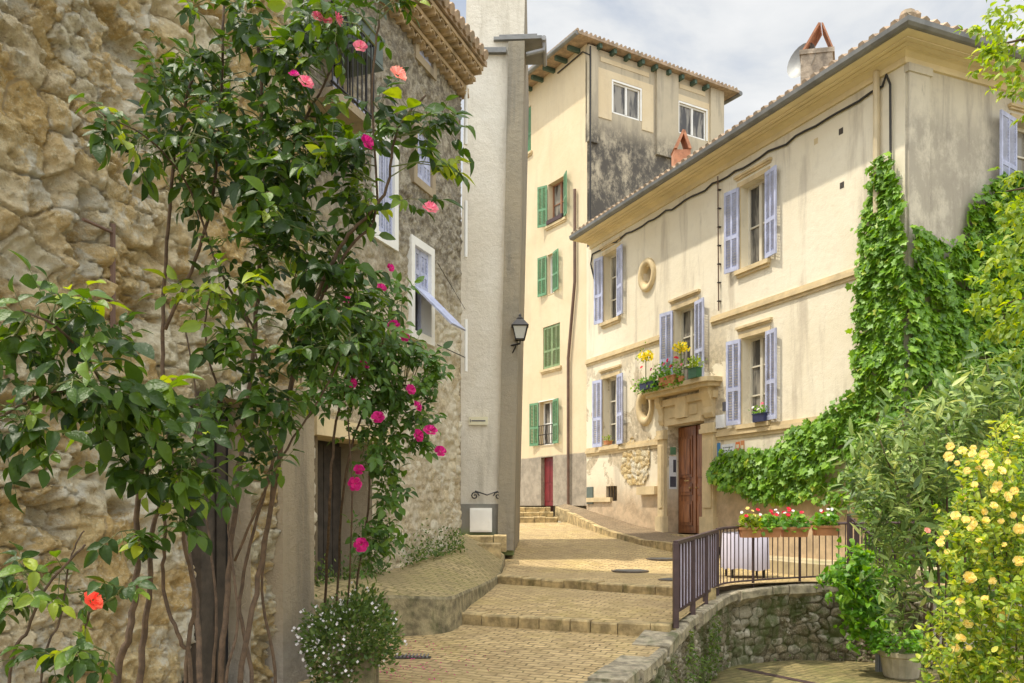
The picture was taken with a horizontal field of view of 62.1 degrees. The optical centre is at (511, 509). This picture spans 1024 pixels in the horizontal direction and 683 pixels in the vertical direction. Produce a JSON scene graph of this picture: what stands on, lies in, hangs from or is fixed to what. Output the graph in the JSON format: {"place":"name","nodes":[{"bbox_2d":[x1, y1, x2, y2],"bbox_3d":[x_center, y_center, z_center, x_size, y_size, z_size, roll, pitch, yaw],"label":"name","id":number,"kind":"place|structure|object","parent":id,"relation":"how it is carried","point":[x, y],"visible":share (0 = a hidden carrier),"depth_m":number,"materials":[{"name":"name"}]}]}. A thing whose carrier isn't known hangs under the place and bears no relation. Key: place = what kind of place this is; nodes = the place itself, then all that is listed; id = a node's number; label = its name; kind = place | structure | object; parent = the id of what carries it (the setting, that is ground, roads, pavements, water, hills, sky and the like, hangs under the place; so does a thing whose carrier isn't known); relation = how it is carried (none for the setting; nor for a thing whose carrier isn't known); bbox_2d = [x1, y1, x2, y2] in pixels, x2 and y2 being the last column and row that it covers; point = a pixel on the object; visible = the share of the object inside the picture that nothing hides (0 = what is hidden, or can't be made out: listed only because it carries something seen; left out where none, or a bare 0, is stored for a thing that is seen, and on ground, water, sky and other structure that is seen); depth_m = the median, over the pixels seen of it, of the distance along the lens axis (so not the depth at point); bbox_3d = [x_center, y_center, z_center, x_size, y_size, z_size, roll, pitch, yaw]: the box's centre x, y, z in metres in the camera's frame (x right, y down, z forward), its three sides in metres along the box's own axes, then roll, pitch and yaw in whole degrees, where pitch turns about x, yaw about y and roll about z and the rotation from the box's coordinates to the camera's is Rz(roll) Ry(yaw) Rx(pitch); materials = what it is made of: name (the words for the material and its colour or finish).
{"place":"outdoors","nodes":[
{"label":"outdoors","id":0,"kind":"place"},
{"bbox_2d":[314,534,503,598],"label":"sidewalk","id":1,"kind":"structure","parent":0,"point":[457,572],"depth_m":12.13,"materials":[{"name":"beige stone"}]},
{"bbox_2d":[314,512,466,585],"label":"wall foot weeds","id":2,"kind":"object","parent":1,"relation":"on","point":[424,553],"depth_m":12.47,"materials":[{"name":"green plant"}]},
{"bbox_2d":[302,0,488,581],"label":"stone house","id":3,"kind":"structure","parent":1,"relation":"on","point":[441,53],"depth_m":12.73,"materials":[{"name":"beige stone"}]},
{"bbox_2d":[318,440,340,578],"bbox_3d":[-2.604,0.151,11.059,0.070,2.137,1.379,0,0,20],"label":"door","id":4,"kind":"structure","parent":3,"relation":"in","point":[324,450],"depth_m":11.37,"materials":[{"name":"brown wood"}]},
{"bbox_2d":[327,70,364,163],"bbox_3d":[-2.227,-4.946,10.821,0.381,0.978,0.757,0,0,20],"label":"window","id":5,"kind":"structure","parent":3,"relation":"in","point":[330,76],"depth_m":10.73,"materials":[{"name":"glass"}]},
{"bbox_2d":[333,12,384,78],"bbox_3d":[-1.988,-5.749,10.553,0.570,0.390,0.669,0,0,20],"label":"window","id":6,"kind":"structure","parent":3,"relation":"attached to","point":[367,30],"depth_m":10.55,"materials":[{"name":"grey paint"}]},
{"bbox_2d":[370,129,398,251],"bbox_3d":[-1.878,-4.478,11.965,0.265,1.503,0.708,0,0,20],"label":"window","id":7,"kind":"structure","parent":3,"relation":"in","point":[392,227],"depth_m":12.02,"materials":[{"name":"white paint"}]},
{"bbox_2d":[409,121,435,197],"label":"window","id":8,"kind":"structure","parent":3,"relation":"in","point":[420,174],"depth_m":13.08,"materials":[{"name":"white glass"}]},
{"bbox_2d":[412,40,436,80],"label":"window","id":9,"kind":"structure","parent":3,"relation":"in","point":[430,68],"depth_m":13.12,"materials":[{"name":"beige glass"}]},
{"bbox_2d":[407,234,465,346],"bbox_3d":[-1.200,-3.344,12.972,0.860,1.528,0.817,0,0,20],"label":"window","id":10,"kind":"structure","parent":3,"relation":"in","point":[421,256],"depth_m":13.13,"materials":[{"name":"white paint"}]},
{"bbox_2d":[464,200,467,257],"bbox_3d":[-0.782,-4.760,14.403,0.055,0.952,0.055,0,0,34],"label":"conduit","id":11,"kind":"object","parent":3,"relation":"attached to","point":[465,228],"visible":1,"depth_m":14.38,"materials":[{"name":"white paint"}]},
{"bbox_2d":[464,319,467,371],"bbox_3d":[-0.782,-2.788,14.403,0.055,0.884,0.055,0,0,34],"label":"conduit","id":12,"kind":"object","parent":3,"relation":"attached to","point":[466,346],"visible":1,"depth_m":14.38,"materials":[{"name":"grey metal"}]},
{"bbox_2d":[464,85,467,144],"bbox_3d":[-0.782,-6.715,14.403,0.055,1.054,0.055,0,0,34],"label":"conduit","id":13,"kind":"object","parent":3,"relation":"attached to","point":[465,119],"visible":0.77,"depth_m":14.38,"materials":[{"name":"white paint"}]},
{"bbox_2d":[462,534,506,551],"bbox_3d":[-0.600,0.641,16.511,0.984,0.318,0.510,0,0,0],"label":"lane step","id":14,"kind":"object","parent":1,"relation":"on","point":[499,538],"visible":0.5,"depth_m":16.26,"materials":[{"name":"stone"}]},
{"bbox_2d":[475,543,500,558],"bbox_3d":[-0.650,0.767,15.857,0.884,0.307,0.308,0,0,0],"label":"lane step","id":15,"kind":"object","parent":1,"relation":"on","point":[494,549],"visible":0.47,"depth_m":15.71,"materials":[{"name":"stone"}]},
{"bbox_2d":[298,624,659,682],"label":"lane","id":16,"kind":"structure","parent":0,"point":[538,656],"depth_m":9.08,"materials":[{"name":"stone"}]},
{"bbox_2d":[0,531,157,682],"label":"garden rose","id":17,"kind":"object","parent":16,"relation":"on","point":[87,658],"visible":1,"depth_m":2.27,"materials":[{"name":"plant"}]},
{"bbox_2d":[0,249,232,682],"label":"spreading rose","id":18,"kind":"object","parent":16,"relation":"on","point":[131,406],"visible":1,"depth_m":2.54,"materials":[{"name":"plant"}]},
{"bbox_2d":[0,0,316,682],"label":"rubble building","id":19,"kind":"structure","parent":16,"relation":"on","point":[70,214],"depth_m":6.10,"materials":[{"name":"beige stone"}]},
{"bbox_2d":[182,391,227,682],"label":"door","id":20,"kind":"structure","parent":19,"relation":"in","point":[201,560],"depth_m":6.84,"materials":[{"name":"brown wood"}]},
{"bbox_2d":[68,0,475,682],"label":"climbing rose","id":21,"kind":"object","parent":16,"relation":"on","point":[266,190],"visible":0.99,"depth_m":3.50,"materials":[{"name":"plant"}]},
{"bbox_2d":[291,581,406,682],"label":"daisy bush","id":22,"kind":"object","parent":16,"relation":"on","point":[355,662],"visible":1,"depth_m":7.45,"materials":[{"name":"green plant"}]},
{"bbox_2d":[281,263,454,644],"bbox_3d":[-1.174,-0.134,7.337,1.430,3.735,1.803,0,0,0],"label":"rambling rose","id":23,"kind":"object","parent":16,"relation":"on","point":[377,371],"visible":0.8,"depth_m":7.08,"materials":[{"name":"plant"}]},
{"bbox_2d":[314,555,504,646],"bbox_3d":[-1.014,1.338,12.009,1.425,0.976,8.439,0,0,21],"label":"sidewalk edge","id":24,"kind":"object","parent":16,"relation":"on","point":[425,615],"visible":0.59,"depth_m":10.45,"materials":[{"name":"stone"}]},
{"bbox_2d":[394,653,430,658],"bbox_3d":[-1.061,1.573,9.107,0.400,0.035,0.260,0,0,0],"label":"drain grate","id":25,"kind":"object","parent":16,"relation":"on","point":[406,656],"visible":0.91,"depth_m":9.02,"materials":[{"name":"metal"}]},
{"bbox_2d":[380,640,505,682],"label":"fallen petals","id":26,"kind":"object","parent":16,"relation":"on","point":[423,664],"visible":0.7,"depth_m":8.60,"materials":[{"name":"plant"}]},
{"bbox_2d":[462,611,675,635],"bbox_3d":[0.175,1.519,10.980,3.934,0.362,0.265,0,0,29],"label":"lane step","id":27,"kind":"object","parent":16,"relation":"on","point":[588,625],"visible":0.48,"depth_m":10.61,"materials":[{"name":"stone"}]},
{"bbox_2d":[466,583,703,622],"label":"lane","id":28,"kind":"structure","parent":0,"point":[597,606],"depth_m":11.80,"materials":[{"name":"stone"}]},
{"bbox_2d":[497,574,715,600],"bbox_3d":[0.852,1.269,13.718,5.163,0.322,0.270,0,0,40],"label":"lane step","id":29,"kind":"object","parent":28,"relation":"on","point":[599,585],"visible":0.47,"depth_m":13.23,"materials":[{"name":"stone"}]},
{"bbox_2d":[558,504,721,546],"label":"raised pavement","id":30,"kind":"structure","parent":0,"point":[620,526],"depth_m":21.29,"materials":[{"name":"beige stone"}]},
{"bbox_2d":[500,523,944,587],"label":"lane","id":31,"kind":"structure","parent":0,"point":[557,551],"depth_m":16.89,"materials":[{"name":"stone"}]},
{"bbox_2d":[461,0,546,554],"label":"tower house","id":32,"kind":"structure","parent":31,"relation":"on","point":[493,280],"depth_m":16.99,"materials":[{"name":"paint"}]},
{"bbox_2d":[469,417,487,424],"bbox_3d":[-0.669,-1.777,16.945,0.379,0.160,0.040,0,0,0],"label":"street plaque","id":33,"kind":"object","parent":32,"relation":"attached to","point":[478,420],"visible":1,"depth_m":16.93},
{"bbox_2d":[470,508,491,531],"bbox_3d":[-0.616,0.199,16.883,0.438,0.477,0.095,0,0,0],"label":"utility cabinet","id":34,"kind":"object","parent":32,"relation":"attached to","point":[480,519],"visible":1,"depth_m":16.85,"materials":[{"name":"white metal"}]},
{"bbox_2d":[471,490,498,498],"bbox_3d":[-0.509,-0.303,16.923,0.613,0.175,0.114,0,0,0],"label":"scroll bracket","id":35,"kind":"object","parent":32,"relation":"attached to","point":[478,492],"visible":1,"depth_m":16.87,"materials":[{"name":"metal"}]},
{"bbox_2d":[511,314,528,352],"bbox_3d":[0.113,-3.459,16.750,0.429,0.837,0.340,0,0,0],"label":"wall lamp","id":36,"kind":"object","parent":32,"relation":"attached to","point":[520,325],"visible":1,"depth_m":16.64,"materials":[{"name":"metal"}]},
{"bbox_2d":[520,516,557,522],"bbox_3d":[0.016,0.295,24.164,2.497,0.223,0.770,0,0,-6],"label":"lane step","id":37,"kind":"object","parent":31,"relation":"on","point":[538,519],"visible":0.41,"depth_m":23.86,"materials":[{"name":"stone"}]},
{"bbox_2d":[520,512,552,516],"bbox_3d":[-0.035,0.157,24.866,2.401,0.211,0.763,0,0,-6],"label":"lane step","id":38,"kind":"object","parent":37,"relation":"on","point":[531,514],"visible":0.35,"depth_m":24.57,"materials":[{"name":"stone"}]},
{"bbox_2d":[520,507,549,511],"bbox_3d":[-0.062,0.007,25.576,2.351,0.220,0.771,0,0,-6],"label":"lane step","id":39,"kind":"object","parent":38,"relation":"on","point":[534,509],"visible":0.29,"depth_m":25.29,"materials":[{"name":"stone"}]},
{"bbox_2d":[555,506,672,551],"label":"kerb","id":40,"kind":"structure","parent":31,"relation":"on","point":[565,516],"depth_m":21.13,"materials":[{"name":"stone"}]},
{"bbox_2d":[611,569,648,572],"bbox_3d":[2.148,1.115,15.473,0.680,0.050,0.680,0,0,0],"label":"manhole cover","id":41,"kind":"object","parent":31,"relation":"on","point":[630,571],"visible":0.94,"depth_m":15.34,"materials":[{"name":"metal"}]},
{"bbox_2d":[520,28,742,516],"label":"ochre house","id":42,"kind":"structure","parent":31,"relation":"on","point":[608,122],"depth_m":31.41,"materials":[{"name":"white paint"}]},
{"bbox_2d":[528,107,532,156],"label":"window","id":43,"kind":"structure","parent":42,"relation":"in","point":[530,151],"depth_m":33.32,"materials":[{"name":"wood"}]},
{"bbox_2d":[529,398,558,445],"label":"window","id":44,"kind":"structure","parent":42,"relation":"in","point":[549,408],"depth_m":32.64,"materials":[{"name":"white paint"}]},
{"bbox_2d":[537,248,558,296],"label":"window","id":45,"kind":"structure","parent":42,"relation":"in","point":[542,271],"depth_m":32.21,"materials":[{"name":"wood"}]},
{"bbox_2d":[544,457,552,511],"bbox_3d":[1.480,-0.953,32.304,0.075,2.106,0.827,0,0,-31],"label":"door","id":46,"kind":"structure","parent":42,"relation":"in","point":[548,462],"depth_m":32.38,"materials":[{"name":"red paint"}]},
{"bbox_2d":[539,323,561,373],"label":"window","id":47,"kind":"structure","parent":42,"relation":"in","point":[551,333],"depth_m":31.93,"materials":[{"name":"wood"}]},
{"bbox_2d":[537,170,566,230],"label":"window","id":48,"kind":"structure","parent":42,"relation":"in","point":[560,189],"depth_m":32.12,"materials":[{"name":"wood"}]},
{"bbox_2d":[546,213,563,224],"bbox_3d":[1.687,-10.810,31.683,0.320,0.150,1.032,0,0,-31],"label":"window box","id":49,"kind":"object","parent":42,"relation":"on","point":[554,219],"visible":0.64,"depth_m":31.55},
{"bbox_2d":[612,79,641,121],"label":"window","id":50,"kind":"structure","parent":42,"relation":"in","point":[625,100],"depth_m":30.96,"materials":[{"name":"white paint"}]},
{"bbox_2d":[679,100,707,140],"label":"window","id":51,"kind":"structure","parent":42,"relation":"in","point":[692,120],"depth_m":32.64,"materials":[{"name":"white paint"}]},
{"bbox_2d":[646,558,671,560],"bbox_3d":[2.972,0.982,16.953,0.600,0.050,0.600,0,0,0],"label":"manhole cover","id":52,"kind":"object","parent":31,"relation":"on","point":[661,559],"visible":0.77,"depth_m":16.71,"materials":[{"name":"metal"}]},
{"bbox_2d":[658,578,671,580],"bbox_3d":[2.578,1.133,13.697,0.440,0.050,0.440,0,0,0],"label":"manhole cover","id":53,"kind":"object","parent":31,"relation":"on","point":[665,579],"visible":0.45,"depth_m":13.62,"materials":[{"name":"metal"}]},
{"bbox_2d":[724,532,764,577],"bbox_3d":[3.904,0.755,14.250,0.600,0.750,0.500,0,0,0],"label":"table","id":54,"kind":"object","parent":31,"relation":"on","point":[732,573],"visible":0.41,"depth_m":14.03,"materials":[{"name":"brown wood"}]},
{"bbox_2d":[721,532,769,570],"bbox_3d":[3.904,0.686,14.250,0.698,0.628,0.658,0,0,0],"label":"tablecloth","id":55,"kind":"object","parent":54,"relation":"on","point":[745,552],"visible":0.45,"depth_m":13.96,"materials":[{"name":"white fabric"}]},
{"bbox_2d":[450,0,1023,221],"label":"sky","id":56,"kind":"structure","parent":0,"point":[748,46],"materials":[{"name":"grey"}]},
{"bbox_2d":[719,555,940,583],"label":"footway","id":57,"kind":"structure","parent":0,"point":[803,566],"depth_m":14.74,"materials":[{"name":"stone"}]},
{"bbox_2d":[708,647,1022,682],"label":"terrace","id":58,"kind":"structure","parent":0,"point":[819,671],"depth_m":12.19,"materials":[{"name":"beige stone"}]},
{"bbox_2d":[737,668,814,682],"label":"drain channel","id":59,"kind":"object","parent":58,"relation":"on","point":[778,676],"visible":1,"depth_m":12.01,"materials":[{"name":"grey stone"}]},
{"bbox_2d":[875,653,878,671],"bbox_3d":[5.290,2.045,12.399,0.054,0.611,0.157,0,0,-17],"label":"conduit","id":60,"kind":"object","parent":58,"relation":"on","point":[876,662],"visible":0.41,"depth_m":12.33,"materials":[{"name":"metal"}]},
{"bbox_2d":[879,655,882,671],"bbox_3d":[5.348,2.045,12.399,0.054,0.611,0.157,0,0,-17],"label":"conduit","id":61,"kind":"object","parent":58,"relation":"on","point":[880,667],"visible":0.27,"depth_m":12.33,"materials":[{"name":"metal"}]},
{"bbox_2d":[863,626,935,679],"bbox_3d":[5.446,1.976,11.901,0.989,0.748,1.035,0,0,0],"label":"stone planter","id":62,"kind":"object","parent":58,"relation":"on","point":[897,663],"visible":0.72,"depth_m":11.71,"materials":[{"name":"grey stone"}]},
{"bbox_2d":[814,536,912,657],"bbox_3d":[5.077,1.222,12.172,1.433,1.709,1.229,0,0,0],"label":"laurel bush","id":63,"kind":"object","parent":62,"relation":"in","point":[856,597],"visible":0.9,"depth_m":11.98,"materials":[{"name":"green plant"}]},
{"bbox_2d":[822,341,1023,651],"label":"oleander","id":64,"kind":"object","parent":58,"relation":"on","point":[916,481],"visible":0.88,"depth_m":10.32,"materials":[{"name":"plant"}]},
{"bbox_2d":[909,412,1023,682],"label":"yellow rose","id":65,"kind":"object","parent":58,"relation":"on","point":[1002,617],"visible":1,"depth_m":6.34,"materials":[{"name":"plant"}]},
{"bbox_2d":[953,0,1023,364],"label":"lime tree","id":66,"kind":"object","parent":58,"relation":"on","point":[999,49],"visible":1,"depth_m":7.84,"materials":[{"name":"green plant"}]},
{"label":"ground","id":67,"kind":"structure","parent":0,"visible":0},
{"bbox_2d":[584,582,933,682],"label":"retaining wall","id":68,"kind":"structure","parent":67,"relation":"on","point":[771,622],"depth_m":12.91,"materials":[{"name":"stone"}]},
{"bbox_2d":[672,529,718,630],"bbox_3d":[2.475,0.923,11.285,0.084,1.276,2.839,0,0,23],"label":"slatted railing","id":69,"kind":"object","parent":68,"relation":"on","point":[695,568],"visible":0.97,"depth_m":10.90,"materials":[{"name":"grey metal"}]},
{"bbox_2d":[669,611,921,682],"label":"wall weeds","id":70,"kind":"object","parent":68,"relation":"attached to","point":[716,647],"depth_m":11.22,"materials":[{"name":"green plant"}]},
{"bbox_2d":[716,521,914,586],"bbox_3d":[4.493,0.704,13.025,3.023,1.087,0.834,0,0,-3],"label":"iron railing","id":71,"kind":"object","parent":68,"relation":"on","point":[753,579],"visible":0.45,"depth_m":13.23,"materials":[{"name":"black metal"}]},
{"bbox_2d":[735,507,762,537],"bbox_3d":[3.616,0.184,12.898,0.377,0.473,0.476,0,0,0],"label":"flower box","id":72,"kind":"object","parent":71,"relation":"attached to","point":[747,531],"visible":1,"depth_m":12.88,"materials":[{"name":"ceramic"}]},
{"bbox_2d":[759,509,781,536],"bbox_3d":[3.987,0.201,13.138,0.409,0.439,0.428,0,0,0],"label":"flower box","id":73,"kind":"object","parent":71,"relation":"attached to","point":[775,529],"visible":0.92,"depth_m":13.05,"materials":[{"name":"ceramic"}]},
{"bbox_2d":[779,507,810,536],"bbox_3d":[4.400,0.185,13.263,0.505,0.471,0.387,0,0,0],"label":"flower box","id":74,"kind":"object","parent":71,"relation":"attached to","point":[801,528],"visible":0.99,"depth_m":13.18,"materials":[{"name":"ceramic"}]},
{"bbox_2d":[810,507,839,535],"bbox_3d":[4.891,0.179,13.354,0.499,0.437,0.514,0,0,0],"label":"flower box","id":75,"kind":"object","parent":71,"relation":"attached to","point":[827,528],"visible":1,"depth_m":13.19,"materials":[{"name":"ceramic"}]},
{"bbox_2d":[847,514,898,591],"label":"garden gate","id":76,"kind":"structure","parent":71,"relation":"attached to","point":[850,519],"depth_m":12.86,"materials":[{"name":"black metal"}]},
{"bbox_2d":[569,8,1023,649],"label":"cream house","id":77,"kind":"structure","parent":67,"relation":"on","point":[729,256],"depth_m":16.85,"materials":[{"name":"paint"}]},
{"bbox_2d":[587,487,592,503],"bbox_3d":[2.182,-0.406,23.778,0.029,0.476,0.352,0,0,-23],"label":"meter box","id":78,"kind":"object","parent":77,"relation":"attached to","point":[589,492],"visible":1,"depth_m":23.75,"materials":[{"name":"grey paint"}]},
{"bbox_2d":[602,434,612,444],"bbox_3d":[2.582,-1.902,22.866,0.308,0.278,0.309,0,0,0],"label":"flower pot","id":79,"kind":"object","parent":77,"relation":"on","point":[608,442],"visible":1,"depth_m":22.81,"materials":[{"name":"ceramic"}]},
{"bbox_2d":[592,364,622,452],"bbox_3d":[2.707,-2.684,22.759,0.404,2.245,1.615,0,0,-23],"label":"window","id":80,"kind":"structure","parent":77,"relation":"in","point":[615,384],"depth_m":23.08,"materials":[{"name":"wood"}]},
{"bbox_2d":[594,236,622,328],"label":"window","id":81,"kind":"structure","parent":77,"relation":"in","point":[616,260],"depth_m":23.03,"materials":[{"name":"wood"}]},
{"bbox_2d":[636,392,653,425],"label":"oval window","id":82,"kind":"structure","parent":77,"relation":"in","point":[644,420],"depth_m":21.20,"materials":[{"name":"stone"}]},
{"bbox_2d":[630,366,662,394],"bbox_3d":[3.264,-3.114,20.226,0.444,0.699,1.111,0,0,-25],"label":"flower pot","id":83,"kind":"object","parent":77,"relation":"on","point":[643,386],"visible":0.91,"depth_m":20.22,"materials":[{"name":"blue plastic"}]},
{"bbox_2d":[635,342,653,379],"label":"yellow flowers","id":84,"kind":"object","parent":83,"relation":"in","point":[645,355],"visible":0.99,"depth_m":20.36,"materials":[{"name":"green plant"}]},
{"bbox_2d":[638,257,655,291],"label":"oval window","id":85,"kind":"structure","parent":77,"relation":"in","point":[644,286],"depth_m":21.00,"materials":[{"name":"stone"}]},
{"bbox_2d":[650,356,686,389],"bbox_3d":[3.604,-3.099,19.432,0.452,0.721,1.268,0,0,-21],"label":"flower pot","id":86,"kind":"object","parent":77,"relation":"on","point":[669,378],"visible":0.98,"depth_m":19.38,"materials":[{"name":"ceramic"}]},
{"bbox_2d":[669,456,676,488],"bbox_3d":[3.839,-0.890,20.273,0.210,0.780,0.007,0,0,-23],"label":"poster","id":87,"kind":"object","parent":77,"relation":"attached to","point":[672,472],"visible":1,"depth_m":20.27,"materials":[{"name":"paper"}]},
{"bbox_2d":[670,447,675,454],"bbox_3d":[3.843,-1.410,20.277,0.160,0.180,0.003,0,0,-23],"label":"poster","id":88,"kind":"object","parent":77,"relation":"attached to","point":[672,450],"visible":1,"depth_m":20.27,"materials":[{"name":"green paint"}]},
{"bbox_2d":[671,129,691,165],"bbox_3d":[4.573,-9.129,23.000,0.480,2.150,0.480,0,0,0],"label":"clay chimney","id":89,"kind":"object","parent":77,"relation":"on","point":[678,155],"visible":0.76,"depth_m":22.80,"materials":[{"name":"orange ceramic"}]},
{"bbox_2d":[672,340,690,381],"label":"yellow flowers","id":90,"kind":"object","parent":77,"relation":"on","point":[684,346],"visible":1,"depth_m":18.98,"materials":[{"name":"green plant"}]},
{"bbox_2d":[659,289,703,379],"bbox_3d":[4.053,-3.831,19.601,0.408,2.230,1.755,0,0,-23],"label":"window","id":91,"kind":"structure","parent":77,"relation":"in","point":[692,333],"depth_m":19.87,"materials":[{"name":"wood"}]},
{"bbox_2d":[678,425,701,532],"bbox_3d":[4.230,-0.708,19.672,0.163,2.496,1.388,0,0,-23],"label":"door","id":92,"kind":"structure","parent":77,"relation":"in","point":[689,438],"depth_m":19.83,"materials":[{"name":"brown wood"}]},
{"bbox_2d":[686,355,706,378],"bbox_3d":[4.002,-3.135,18.534,0.420,0.518,0.528,0,0,-14],"label":"flower pot","id":93,"kind":"object","parent":77,"relation":"on","point":[694,371],"visible":1,"depth_m":18.43,"materials":[{"name":"green plastic"}]},
{"bbox_2d":[716,414,726,428],"bbox_3d":[4.504,-1.906,18.292,0.059,0.280,0.313,0,0,-23],"label":"letter box","id":94,"kind":"object","parent":77,"relation":"attached to","point":[720,421],"visible":1,"depth_m":18.24,"materials":[{"name":"metal"}]},
{"bbox_2d":[722,402,725,410],"bbox_3d":[4.552,-2.219,18.217,0.029,0.193,0.103,0,0,-23],"label":"house number","id":95,"kind":"object","parent":77,"relation":"attached to","point":[723,406],"visible":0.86,"depth_m":18.21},
{"bbox_2d":[722,443,734,456],"bbox_3d":[4.606,-1.235,18.112,0.013,0.342,0.442,0,0,-23],"label":"notice board","id":96,"kind":"object","parent":77,"relation":"attached to","point":[725,447],"visible":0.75,"depth_m":18.09,"materials":[{"name":"paper"}]},
{"bbox_2d":[736,442,739,452],"bbox_3d":[4.731,-1.310,17.818,0.013,0.231,0.132,0,0,-23],"label":"notice","id":97,"kind":"object","parent":77,"relation":"attached to","point":[737,445],"visible":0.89,"depth_m":17.79,"materials":[{"name":"paper"}]},
{"bbox_2d":[724,157,776,277],"bbox_3d":[5.000,-5.918,17.384,0.403,2.135,1.632,0,0,-23],"label":"window","id":98,"kind":"structure","parent":77,"relation":"in","point":[762,196],"depth_m":17.58,"materials":[{"name":"wood"}]},
{"bbox_2d":[726,317,776,429],"bbox_3d":[5.014,-2.719,17.355,0.400,2.193,1.565,0,0,-23],"label":"window","id":99,"kind":"structure","parent":77,"relation":"in","point":[762,360],"depth_m":17.57,"materials":[{"name":"wood"}]},
{"bbox_2d":[749,402,768,422],"bbox_3d":[4.995,-1.958,17.036,0.371,0.383,0.460,0,0,-28],"label":"flower pot","id":100,"kind":"object","parent":77,"relation":"on","point":[759,416],"visible":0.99,"depth_m":16.97,"materials":[{"name":"blue plastic"}]},
{"bbox_2d":[799,22,834,81],"bbox_3d":[6.026,-8.469,16.770,0.756,2.065,0.529,0,0,11],"label":"stone chimney","id":101,"kind":"object","parent":77,"relation":"on","point":[824,56],"visible":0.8,"depth_m":16.56,"materials":[{"name":"beige stone"}]},
{"bbox_2d":[787,43,814,77],"bbox_3d":[5.708,-8.689,16.783,0.402,1.088,0.525,0,0,0],"label":"satellite dish","id":102,"kind":"object","parent":101,"relation":"attached to","point":[794,68],"visible":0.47,"depth_m":16.95,"materials":[{"name":"white metal"}]},
{"bbox_2d":[706,151,1023,604],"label":"creeper","id":103,"kind":"object","parent":77,"relation":"attached to","point":[788,478],"visible":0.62,"depth_m":14.31,"materials":[{"name":"green plant"}]},
{"bbox_2d":[1000,102,1023,176],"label":"window","id":104,"kind":"structure","parent":77,"relation":"in","point":[1011,138],"depth_m":14.72,"materials":[{"name":"wood"}]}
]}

